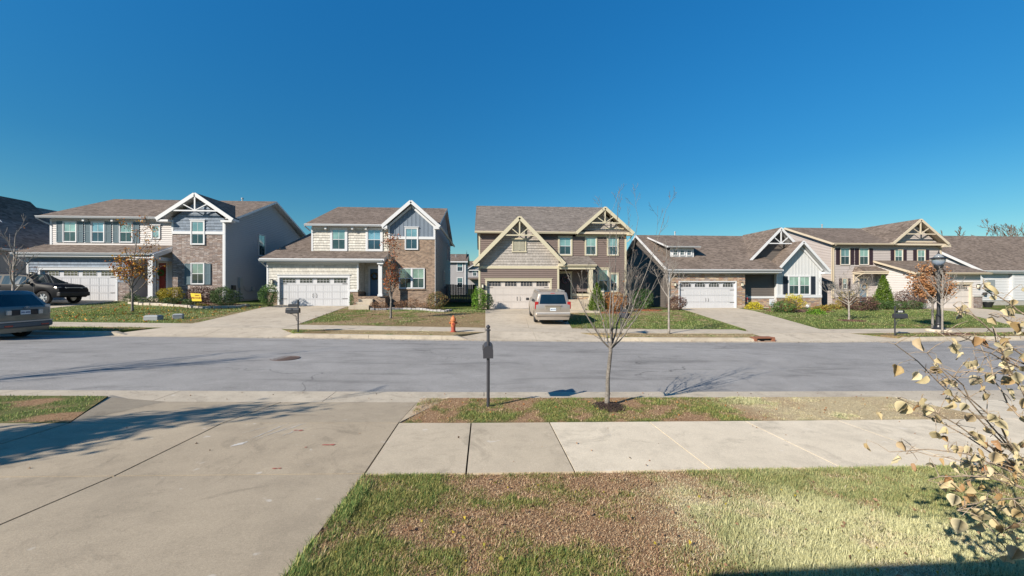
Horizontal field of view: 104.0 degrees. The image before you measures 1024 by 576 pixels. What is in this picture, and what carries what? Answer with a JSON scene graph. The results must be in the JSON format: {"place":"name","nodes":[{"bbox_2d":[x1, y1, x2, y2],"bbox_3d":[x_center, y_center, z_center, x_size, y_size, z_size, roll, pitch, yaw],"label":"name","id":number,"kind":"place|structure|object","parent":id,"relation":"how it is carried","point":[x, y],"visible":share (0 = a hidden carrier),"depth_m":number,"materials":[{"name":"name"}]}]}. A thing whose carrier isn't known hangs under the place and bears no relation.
{"place":"outdoors","nodes":[
{"label":"outdoors","id":0,"kind":"place"},
{"bbox_2d":[0,423,67,443],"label":"pavement","id":1,"kind":"structure","parent":0,"point":[9,432],"depth_m":5.26,"materials":[{"name":"concrete"}]},
{"bbox_2d":[0,394,107,422],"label":"verge","id":2,"kind":"structure","parent":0,"point":[67,417],"depth_m":6.16,"materials":[{"name":"plant"}]},
{"bbox_2d":[49,300,113,307],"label":"driveway","id":3,"kind":"structure","parent":0,"point":[57,303],"depth_m":25.52,"materials":[{"name":"concrete"}]},
{"bbox_2d":[0,273,89,303],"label":"pickup truck","id":4,"kind":"object","parent":3,"relation":"on","point":[46,289],"visible":0.73,"depth_m":23.87,"materials":[{"name":"black paint"}]},
{"bbox_2d":[44,327,156,331],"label":"verge","id":5,"kind":"structure","parent":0,"point":[119,329],"depth_m":16.38,"materials":[{"name":"green plant"}]},
{"bbox_2d":[50,300,266,322],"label":"lawn","id":6,"kind":"structure","parent":0,"point":[258,303],"depth_m":22.27,"materials":[{"name":"green plant"}]},
{"bbox_2d":[0,213,46,290],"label":"bare tree","id":7,"kind":"object","parent":6,"relation":"on","point":[12,270],"visible":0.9,"depth_m":19.02,"materials":[{"name":"brown plant"}]},
{"bbox_2d":[105,215,168,311],"bbox_3d":[-21.515,-1.372,22.769,2.862,5.448,2.262,0,0,29],"label":"maple tree","id":8,"kind":"object","parent":6,"relation":"on","point":[139,269],"visible":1,"depth_m":22.47,"materials":[{"name":"brown plant"}]},
{"bbox_2d":[52,304,260,321],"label":"fallen leaves","id":9,"kind":"object","parent":6,"relation":"on","point":[140,313],"visible":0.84,"depth_m":21.70,"materials":[{"name":"brown plant"}]},
{"bbox_2d":[155,287,184,302],"bbox_3d":[-22.814,0.492,26.786,1.566,1.211,1.541,0,0,29],"label":"golden shrub","id":10,"kind":"object","parent":6,"relation":"on","point":[158,292],"visible":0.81,"depth_m":26.57,"materials":[{"name":"yellow plant"}]},
{"bbox_2d":[128,302,249,308],"bbox_3d":[-21.195,1.118,25.704,7.167,0.420,2.153,0,0,-4],"label":"stone edging","id":11,"kind":"object","parent":6,"relation":"on","point":[189,306],"visible":0.68,"depth_m":25.20,"materials":[{"name":"beige stone"}]},
{"bbox_2d":[185,286,215,302],"bbox_3d":[-21.292,0.465,27.622,2.043,1.292,2.042,0,0,-4],"label":"barberry shrub","id":12,"kind":"object","parent":6,"relation":"on","point":[201,292],"visible":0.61,"depth_m":27.31,"materials":[{"name":"brown plant"}]},
{"bbox_2d":[208,286,243,305],"bbox_3d":[-19.058,0.552,26.438,1.813,1.473,1.739,0,0,21],"label":"shrub","id":13,"kind":"object","parent":6,"relation":"on","point":[215,295],"visible":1,"depth_m":26.18,"materials":[{"name":"green plant"}]},
{"bbox_2d":[257,281,281,306],"bbox_3d":[-16.531,0.430,27.204,1.292,1.770,1.391,0,0,31],"label":"holly shrub","id":14,"kind":"object","parent":6,"relation":"on","point":[264,291],"visible":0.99,"depth_m":27.07,"materials":[{"name":"green plant"}]},
{"bbox_2d":[0,397,442,575],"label":"driveway","id":15,"kind":"structure","parent":0,"point":[101,489],"depth_m":3.85,"materials":[{"name":"concrete"}]},
{"bbox_2d":[123,305,347,336],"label":"driveway","id":16,"kind":"structure","parent":0,"point":[271,321],"depth_m":18.64,"materials":[{"name":"concrete"}]},
{"bbox_2d":[282,329,483,336],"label":"verge","id":17,"kind":"structure","parent":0,"point":[461,334],"depth_m":17.24,"materials":[{"name":"green plant"}]},
{"bbox_2d":[285,299,300,331],"bbox_3d":[-9.144,1.165,16.699,0.534,1.380,0.186,0,0,-4],"label":"mailbox","id":18,"kind":"object","parent":17,"relation":"on","point":[297,310],"visible":1,"depth_m":16.69,"materials":[{"name":"black metal"}]},
{"bbox_2d":[299,300,484,327],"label":"lawn","id":19,"kind":"structure","parent":0,"point":[474,322],"depth_m":22.90,"materials":[{"name":"green plant"}]},
{"bbox_2d":[379,232,404,318],"bbox_3d":[-6.806,-0.795,22.816,1.466,5.105,2.239,0,0,-4],"label":"maple tree","id":20,"kind":"object","parent":19,"relation":"on","point":[390,266],"visible":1,"depth_m":22.60,"materials":[{"name":"brown plant"}]},
{"bbox_2d":[370,308,451,311],"bbox_3d":[-6.817,1.494,27.300,5.403,0.313,1.147,0,0,-1],"label":"stone edging","id":21,"kind":"object","parent":19,"relation":"on","point":[438,310],"visible":0.64,"depth_m":27.22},
{"bbox_2d":[426,291,448,309],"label":"mixed shrub","id":22,"kind":"object","parent":19,"relation":"on","point":[434,304],"visible":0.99,"depth_m":28.10,"materials":[{"name":"brown plant"}]},
{"bbox_2d":[471,285,487,309],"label":"holly shrub","id":23,"kind":"object","parent":19,"relation":"on","point":[480,306],"visible":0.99,"depth_m":28.54,"materials":[{"name":"green plant"}]},
{"bbox_2d":[365,422,573,475],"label":"pavement","id":24,"kind":"structure","parent":0,"point":[483,448],"depth_m":4.87,"materials":[{"name":"concrete"}]},
{"bbox_2d":[0,336,1023,391],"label":"road","id":25,"kind":"structure","parent":0,"point":[135,363],"depth_m":10.84,"materials":[{"name":"grey asphalt"}]},
{"bbox_2d":[0,290,52,335],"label":"estate car","id":26,"kind":"object","parent":25,"relation":"on","point":[24,313],"visible":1,"depth_m":14.37,"materials":[{"name":"grey paint"}]},
{"bbox_2d":[0,0,1023,260],"label":"sky","id":27,"kind":"structure","parent":0,"point":[758,115],"materials":[{"name":"blue"}]},
{"bbox_2d":[161,289,863,304],"bbox_3d":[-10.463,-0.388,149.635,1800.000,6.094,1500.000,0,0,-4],"label":"ground","id":28,"kind":"structure","parent":0,"point":[470,296],"depth_m":57.29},
{"bbox_2d":[0,196,55,273],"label":"grey house","id":29,"kind":"structure","parent":28,"relation":"on","point":[34,232],"depth_m":30.86,"materials":[{"name":"grey"}]},
{"bbox_2d":[0,330,126,335],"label":"kerb","id":30,"kind":"structure","parent":28,"relation":"on","point":[43,332],"depth_m":15.71,"materials":[{"name":"concrete"}]},
{"bbox_2d":[9,193,305,301],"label":"stone bay house","id":31,"kind":"structure","parent":28,"relation":"on","point":[208,242],"depth_m":28.48,"materials":[{"name":"grey stone"}]},
{"bbox_2d":[62,221,76,241],"bbox_3d":[-31.431,-4.006,28.447,0.920,1.508,0.100,0,0,-4],"label":"window","id":32,"kind":"structure","parent":31,"relation":"in","point":[69,228],"depth_m":28.43,"materials":[{"name":"clear glass"}]},
{"bbox_2d":[43,270,114,300],"bbox_3d":[-29.307,-0.180,27.171,4.740,2.080,0.062,0,0,-4],"label":"garage door","id":33,"kind":"structure","parent":31,"relation":"in","point":[100,284],"depth_m":27.21,"materials":[{"name":"white metal"}]},
{"bbox_2d":[90,221,104,242],"bbox_3d":[-29.575,-4.006,28.577,0.920,1.508,0.100,0,0,-4],"label":"window","id":34,"kind":"structure","parent":31,"relation":"in","point":[97,227],"depth_m":28.57,"materials":[{"name":"clear glass"}]},
{"bbox_2d":[119,222,132,242],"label":"window","id":35,"kind":"structure","parent":31,"relation":"in","point":[124,235],"depth_m":28.69,"materials":[{"name":"white glass"}]},
{"bbox_2d":[159,263,165,293],"bbox_3d":[-25.257,-0.700,28.964,0.550,2.200,0.090,0,0,-4],"label":"front door","id":36,"kind":"structure","parent":31,"relation":"in","point":[162,279],"depth_m":28.95,"materials":[{"name":"red wood"}]},
{"bbox_2d":[189,219,204,244],"bbox_3d":[-22.293,-3.963,28.369,1.060,1.794,0.130,0,0,-4],"label":"window","id":37,"kind":"structure","parent":31,"relation":"in","point":[195,224],"depth_m":28.37,"materials":[{"name":"white glass"}]},
{"bbox_2d":[190,263,204,283],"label":"window","id":38,"kind":"structure","parent":31,"relation":"in","point":[197,269],"depth_m":28.37,"materials":[{"name":"white glass"}]},
{"bbox_2d":[258,234,265,255],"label":"window","id":39,"kind":"structure","parent":31,"relation":"in","point":[261,238],"depth_m":33.22,"materials":[{"name":"glass"}]},
{"bbox_2d":[258,200,454,309],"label":"cream house","id":40,"kind":"structure","parent":28,"relation":"on","point":[337,256],"depth_m":30.01,"materials":[{"name":"brown brick"}]},
{"bbox_2d":[280,277,347,305],"bbox_3d":[-14.157,0.275,28.711,4.740,2.050,0.102,0,0,-4],"label":"garage door","id":41,"kind":"structure","parent":40,"relation":"in","point":[309,291],"depth_m":28.72,"materials":[{"name":"white metal"}]},
{"bbox_2d":[330,227,347,250],"bbox_3d":[-13.086,-3.686,30.231,1.270,1.788,0.100,0,0,-4],"label":"window","id":42,"kind":"structure","parent":40,"relation":"in","point":[338,235],"depth_m":30.22,"materials":[{"name":"white glass"}]},
{"bbox_2d":[370,269,377,295],"bbox_3d":[-10.454,-0.425,30.519,0.700,2.050,0.052,0,0,-4],"label":"front door","id":43,"kind":"structure","parent":40,"relation":"in","point":[373,283],"depth_m":30.49,"materials":[{"name":"blue wood"}]},
{"bbox_2d":[366,228,382,250],"bbox_3d":[-10.472,-3.686,30.414,1.270,1.788,0.100,0,0,-4],"label":"window","id":44,"kind":"structure","parent":40,"relation":"in","point":[374,236],"depth_m":30.40,"materials":[{"name":"white glass"}]},
{"bbox_2d":[404,226,417,249],"bbox_3d":[-7.536,-3.732,30.002,1.090,1.736,0.130,0,0,-4],"label":"window","id":45,"kind":"structure","parent":40,"relation":"in","point":[410,244],"depth_m":30.00,"materials":[{"name":"white glass"}]},
{"bbox_2d":[399,268,424,288],"bbox_3d":[-7.512,-0.730,30.019,1.900,1.540,0.100,0,0,-4],"label":"window","id":46,"kind":"structure","parent":40,"relation":"in","point":[414,278],"depth_m":30.00,"materials":[{"name":"white glass"}]},
{"bbox_2d":[283,333,467,339],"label":"kerb","id":47,"kind":"structure","parent":28,"relation":"on","point":[371,336],"depth_m":16.52,"materials":[{"name":"concrete"}]},
{"bbox_2d":[450,253,469,294],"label":"house","id":48,"kind":"structure","parent":28,"relation":"on","point":[459,263],"depth_m":59.58,"materials":[{"name":"white"}]},
{"bbox_2d":[446,284,476,302],"bbox_3d":[-5.410,0.525,44.401,2.820,1.925,10.639,0,0,-4],"label":"fence","id":49,"kind":"object","parent":28,"relation":"on","point":[450,292],"visible":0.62,"depth_m":39.13,"materials":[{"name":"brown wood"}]},
{"bbox_2d":[468,261,478,288],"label":"house","id":50,"kind":"structure","parent":28,"relation":"on","point":[472,274],"depth_m":79.62,"materials":[{"name":"grey"}]},
{"bbox_2d":[0,335,1023,401],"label":"gutter strip","id":51,"kind":"object","parent":28,"relation":"on","point":[247,396],"visible":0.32,"depth_m":8.13,"materials":[{"name":"concrete"}]},
{"bbox_2d":[472,206,634,312],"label":"brown house","id":52,"kind":"structure","parent":28,"relation":"on","point":[518,260],"depth_m":31.44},
{"bbox_2d":[487,281,549,308],"bbox_3d":[0.494,0.515,30.354,4.780,2.110,0.068,0,0,-4],"label":"garage door","id":53,"kind":"structure","parent":52,"relation":"in","point":[505,294],"depth_m":30.31,"materials":[{"name":"white metal"}]},
{"bbox_2d":[558,236,571,255],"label":"window","id":54,"kind":"structure","parent":52,"relation":"in","point":[564,242],"depth_m":31.73,"materials":[{"name":"beige glass"}]},
{"bbox_2d":[560,274,569,298],"bbox_3d":[4.205,-0.125,31.826,0.890,2.050,0.090,0,0,-4],"label":"front door","id":55,"kind":"structure","parent":52,"relation":"in","point":[566,287],"depth_m":31.83,"materials":[{"name":"black wood"}]},
{"bbox_2d":[585,236,596,255],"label":"window","id":56,"kind":"structure","parent":52,"relation":"in","point":[590,241],"depth_m":31.87,"materials":[{"name":"beige glass"}]},
{"bbox_2d":[597,267,608,291],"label":"window","id":57,"kind":"structure","parent":52,"relation":"in","point":[603,287],"depth_m":31.94,"materials":[{"name":"clear glass"}]},
{"bbox_2d":[607,237,618,255],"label":"window","id":58,"kind":"structure","parent":52,"relation":"in","point":[612,240],"depth_m":31.99,"materials":[{"name":"clear glass"}]},
{"bbox_2d":[442,395,882,398],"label":"kerb","id":59,"kind":"structure","parent":28,"relation":"on","point":[656,396],"depth_m":7.69,"materials":[{"name":"concrete"}]},
{"bbox_2d":[605,337,758,340],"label":"kerb","id":60,"kind":"structure","parent":28,"relation":"on","point":[686,339],"depth_m":17.45,"materials":[{"name":"concrete"}]},
{"bbox_2d":[626,227,830,307],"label":"ranch house","id":61,"kind":"structure","parent":28,"relation":"on","point":[762,268],"depth_m":35.51,"materials":[{"name":"beige stone"}]},
{"bbox_2d":[680,282,734,307],"bbox_3d":[16.743,0.625,34.381,5.000,2.290,0.102,0,0,-4],"label":"garage door","id":62,"kind":"structure","parent":61,"relation":"in","point":[697,294],"depth_m":34.40,"materials":[{"name":"white metal"}]},
{"bbox_2d":[788,276,810,294],"bbox_3d":[25.440,-0.235,35.431,2.100,1.730,0.100,0,0,-4],"label":"window","id":63,"kind":"structure","parent":61,"relation":"in","point":[799,285],"depth_m":35.41,"materials":[{"name":"clear glass"}]},
{"bbox_2d":[783,219,992,307],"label":"greige house","id":64,"kind":"structure","parent":28,"relation":"on","point":[893,253],"depth_m":36.81,"materials":[{"name":"beige"}]},
{"bbox_2d":[840,247,849,264],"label":"window","id":65,"kind":"structure","parent":64,"relation":"in","point":[844,252],"depth_m":36.68,"materials":[{"name":"clear glass"}]},
{"bbox_2d":[859,248,868,264],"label":"window","id":66,"kind":"structure","parent":64,"relation":"in","point":[863,252],"depth_m":36.81,"materials":[{"name":"clear glass"}]},
{"bbox_2d":[923,284,968,307],"bbox_3d":[36.912,0.735,34.087,4.400,2.070,0.102,0,0,-4],"label":"garage door","id":67,"kind":"structure","parent":64,"relation":"in","point":[963,295],"depth_m":34.17,"materials":[{"name":"white metal"}]},
{"bbox_2d":[896,336,1023,340],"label":"kerb","id":68,"kind":"structure","parent":28,"relation":"on","point":[956,338],"depth_m":18.33,"materials":[{"name":"concrete"}]},
{"bbox_2d":[942,236,1023,304],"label":"white house","id":69,"kind":"structure","parent":28,"relation":"on","point":[1001,258],"depth_m":40.04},
{"bbox_2d":[462,308,606,340],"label":"driveway","id":70,"kind":"structure","parent":0,"point":[512,324],"depth_m":19.54,"materials":[{"name":"concrete"}]},
{"bbox_2d":[526,289,570,321],"bbox_3d":[2.093,0.938,23.781,2.380,1.762,5.270,0,3,-2],"label":"minivan","id":71,"kind":"object","parent":70,"relation":"on","point":[549,304],"visible":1,"depth_m":21.30,"materials":[{"name":"beige paint"}]},
{"bbox_2d":[50,322,1023,333],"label":"pavement","id":72,"kind":"structure","parent":0,"point":[447,329],"depth_m":19.11,"materials":[{"name":"concrete"}]},
{"bbox_2d":[925,250,952,331],"bbox_3d":[21.779,0.153,20.419,1.000,4.150,1.000,0,0,-4],"label":"street lamp","id":73,"kind":"object","parent":72,"relation":"on","point":[938,259],"visible":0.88,"depth_m":20.35,"materials":[{"name":"metal"}]},
{"bbox_2d":[287,464,1023,575],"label":"front lawn","id":74,"kind":"structure","parent":0,"point":[648,514],"depth_m":3.19,"materials":[{"name":"plant"}]},
{"bbox_2d":[277,471,377,575],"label":"grass","id":75,"kind":"structure","parent":74,"relation":"on","point":[297,565],"depth_m":3.05,"materials":[{"name":"green plant"}]},
{"bbox_2d":[335,477,938,573],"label":"fallen leaves","id":76,"kind":"object","parent":74,"relation":"on","point":[501,558],"visible":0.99,"depth_m":2.97,"materials":[{"name":"brown plant"}]},
{"bbox_2d":[348,469,1020,575],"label":"fallen leaves","id":77,"kind":"object","parent":74,"relation":"on","point":[672,512],"visible":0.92,"depth_m":3.28,"materials":[{"name":"brown plant"}]},
{"bbox_2d":[389,464,1022,477],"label":"grass","id":78,"kind":"structure","parent":74,"relation":"on","point":[880,466],"depth_m":4.40,"materials":[{"name":"green plant"}]},
{"bbox_2d":[863,279,1023,563],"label":"redbud sapling","id":79,"kind":"object","parent":74,"relation":"on","point":[997,454],"visible":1,"depth_m":2.21,"materials":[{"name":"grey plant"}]},
{"bbox_2d":[567,303,745,330],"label":"lawn","id":80,"kind":"structure","parent":0,"point":[650,318],"depth_m":24.12,"materials":[{"name":"green plant"}]},
{"bbox_2d":[585,282,607,310],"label":"conifer","id":81,"kind":"object","parent":80,"relation":"on","point":[591,305],"visible":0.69,"depth_m":28.91,"materials":[{"name":"green plant"}]},
{"bbox_2d":[604,292,627,311],"bbox_3d":[7.481,0.993,29.217,1.842,1.581,1.949,0,0,-4],"label":"rust shrub","id":82,"kind":"object","parent":80,"relation":"on","point":[607,299],"visible":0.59,"depth_m":28.97,"materials":[{"name":"orange plant"}]},
{"bbox_2d":[616,249,643,310],"bbox_3d":[9.108,-0.647,30.186,2.644,4.803,1.971,0,0,-4],"label":"bare tree","id":83,"kind":"object","parent":80,"relation":"on","point":[631,274],"visible":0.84,"depth_m":30.29,"materials":[{"name":"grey plant"}]},
{"bbox_2d":[631,288,653,309],"bbox_3d":[10.215,0.865,31.407,1.786,1.786,1.900,0,0,16],"label":"shrub","id":84,"kind":"object","parent":80,"relation":"on","point":[647,300],"visible":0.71,"depth_m":31.19,"materials":[{"name":"green plant"}]},
{"bbox_2d":[666,295,686,309],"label":"plum shrub","id":85,"kind":"object","parent":80,"relation":"on","point":[674,300],"visible":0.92,"depth_m":31.37,"materials":[{"name":"brown plant"}]},
{"bbox_2d":[583,333,758,337],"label":"verge","id":86,"kind":"structure","parent":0,"point":[667,335],"depth_m":18.18,"materials":[{"name":"green plant"}]},
{"bbox_2d":[646,239,689,333],"bbox_3d":[7.330,-0.078,18.709,1.869,4.514,1.228,0,0,-4],"label":"bare tree","id":87,"kind":"object","parent":86,"relation":"on","point":[671,273],"visible":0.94,"depth_m":18.74,"materials":[{"name":"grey plant"}]},
{"bbox_2d":[402,396,986,435],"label":"verge","id":88,"kind":"structure","parent":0,"point":[807,406],"depth_m":6.77,"materials":[{"name":"green plant"}]},
{"bbox_2d":[482,325,492,406],"bbox_3d":[-0.423,1.333,7.005,0.186,1.420,0.534,0,0,-4],"label":"mailbox","id":89,"kind":"object","parent":88,"relation":"on","point":[487,347],"visible":0.99,"depth_m":6.77,"materials":[{"name":"black metal"}]},
{"bbox_2d":[592,401,626,411],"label":"mulch","id":90,"kind":"object","parent":88,"relation":"on","point":[610,406],"visible":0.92,"depth_m":6.84,"materials":[{"name":"brown soil"}]},
{"bbox_2d":[554,184,674,403],"bbox_3d":[1.827,0.051,6.970,2.205,4.076,1.097,0,0,-4],"label":"bare tree","id":91,"kind":"object","parent":88,"relation":"on","point":[612,345],"visible":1,"depth_m":6.97,"materials":[{"name":"grey plant"}]},
{"bbox_2d":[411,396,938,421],"bbox_3d":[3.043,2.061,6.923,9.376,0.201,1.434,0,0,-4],"label":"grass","id":92,"kind":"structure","parent":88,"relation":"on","point":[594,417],"depth_m":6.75,"materials":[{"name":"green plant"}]},
{"bbox_2d":[550,419,1023,473],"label":"pavement","id":93,"kind":"structure","parent":0,"point":[697,445],"depth_m":5.26,"materials":[{"name":"concrete"}]},
{"bbox_2d":[682,308,907,340],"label":"driveway","id":94,"kind":"structure","parent":0,"point":[763,324],"depth_m":21.62,"materials":[{"name":"concrete"}]},
{"bbox_2d":[740,306,1022,328],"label":"lawn","id":95,"kind":"structure","parent":0,"point":[873,324],"depth_m":25.10,"materials":[{"name":"green plant"}]},
{"bbox_2d":[769,300,795,312],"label":"shrub","id":96,"kind":"object","parent":95,"relation":"on","point":[783,307],"visible":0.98,"depth_m":29.51,"materials":[{"name":"green plant"}]},
{"bbox_2d":[771,298,802,311],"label":"shrub","id":97,"kind":"object","parent":95,"relation":"on","point":[786,309],"visible":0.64,"depth_m":29.80,"materials":[{"name":"green plant"}]},
{"bbox_2d":[819,266,881,319],"bbox_3d":[20.978,0.344,24.979,2.651,3.436,3.039,0,0,-37],"label":"bare tree","id":98,"kind":"object","parent":95,"relation":"on","point":[850,292],"visible":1,"depth_m":24.99,"materials":[{"name":"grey plant"}]},
{"bbox_2d":[840,295,880,310],"bbox_3d":[27.521,1.196,31.577,2.677,1.314,2.427,0,0,-26],"label":"barberry shrub","id":99,"kind":"object","parent":95,"relation":"on","point":[870,303],"visible":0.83,"depth_m":31.22,"materials":[{"name":"red plant"}]},
{"bbox_2d":[872,275,897,308],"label":"conifer","id":100,"kind":"object","parent":95,"relation":"on","point":[883,292],"visible":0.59,"depth_m":32.99,"materials":[{"name":"green plant"}]},
{"bbox_2d":[892,289,934,308],"bbox_3d":[33.361,0.905,33.441,2.775,1.795,2.698,0,0,-4],"label":"barberry shrub","id":101,"kind":"object","parent":95,"relation":"on","point":[896,297],"visible":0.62,"depth_m":33.26,"materials":[{"name":"red plant"}]},
{"bbox_2d":[903,260,958,327],"bbox_3d":[22.718,0.351,21.733,2.298,3.734,2.400,0,0,30],"label":"tan leaved tree","id":102,"kind":"object","parent":95,"relation":"on","point":[931,290],"visible":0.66,"depth_m":21.54,"materials":[{"name":"brown plant"}]},
{"bbox_2d":[832,301,1023,314],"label":"lawn","id":103,"kind":"structure","parent":0,"point":[1001,307],"depth_m":34.77,"materials":[{"name":"green plant"}]},
{"bbox_2d":[851,332,1023,337],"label":"verge","id":104,"kind":"structure","parent":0,"point":[899,335],"depth_m":18.92,"materials":[{"name":"green plant"}]},
{"bbox_2d":[892,306,907,335],"bbox_3d":[18.049,1.536,18.615,0.534,1.400,0.186,0,0,8],"label":"mailbox","id":105,"kind":"object","parent":104,"relation":"on","point":[897,314],"visible":1,"depth_m":18.61,"materials":[{"name":"black metal"}]},
{"bbox_2d":[934,332,980,334],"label":"mulch","id":106,"kind":"object","parent":104,"relation":"on","point":[958,333],"visible":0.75,"depth_m":19.03,"materials":[{"name":"brown soil"}]},
{"bbox_2d":[913,266,965,332],"bbox_3d":[20.963,0.568,19.426,1.994,3.362,1.810,0,0,-4],"label":"bare tree","id":107,"kind":"object","parent":106,"relation":"on","point":[942,284],"visible":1,"depth_m":19.46,"materials":[{"name":"grey plant"}]},
{"bbox_2d":[914,400,1023,418],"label":"driveway","id":108,"kind":"structure","parent":0,"point":[1000,407],"depth_m":7.60,"materials":[{"name":"concrete"}]},
{"bbox_2d":[922,308,1023,328],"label":"driveway","id":109,"kind":"structure","parent":0,"point":[981,313],"depth_m":28.41,"materials":[{"name":"concrete"}]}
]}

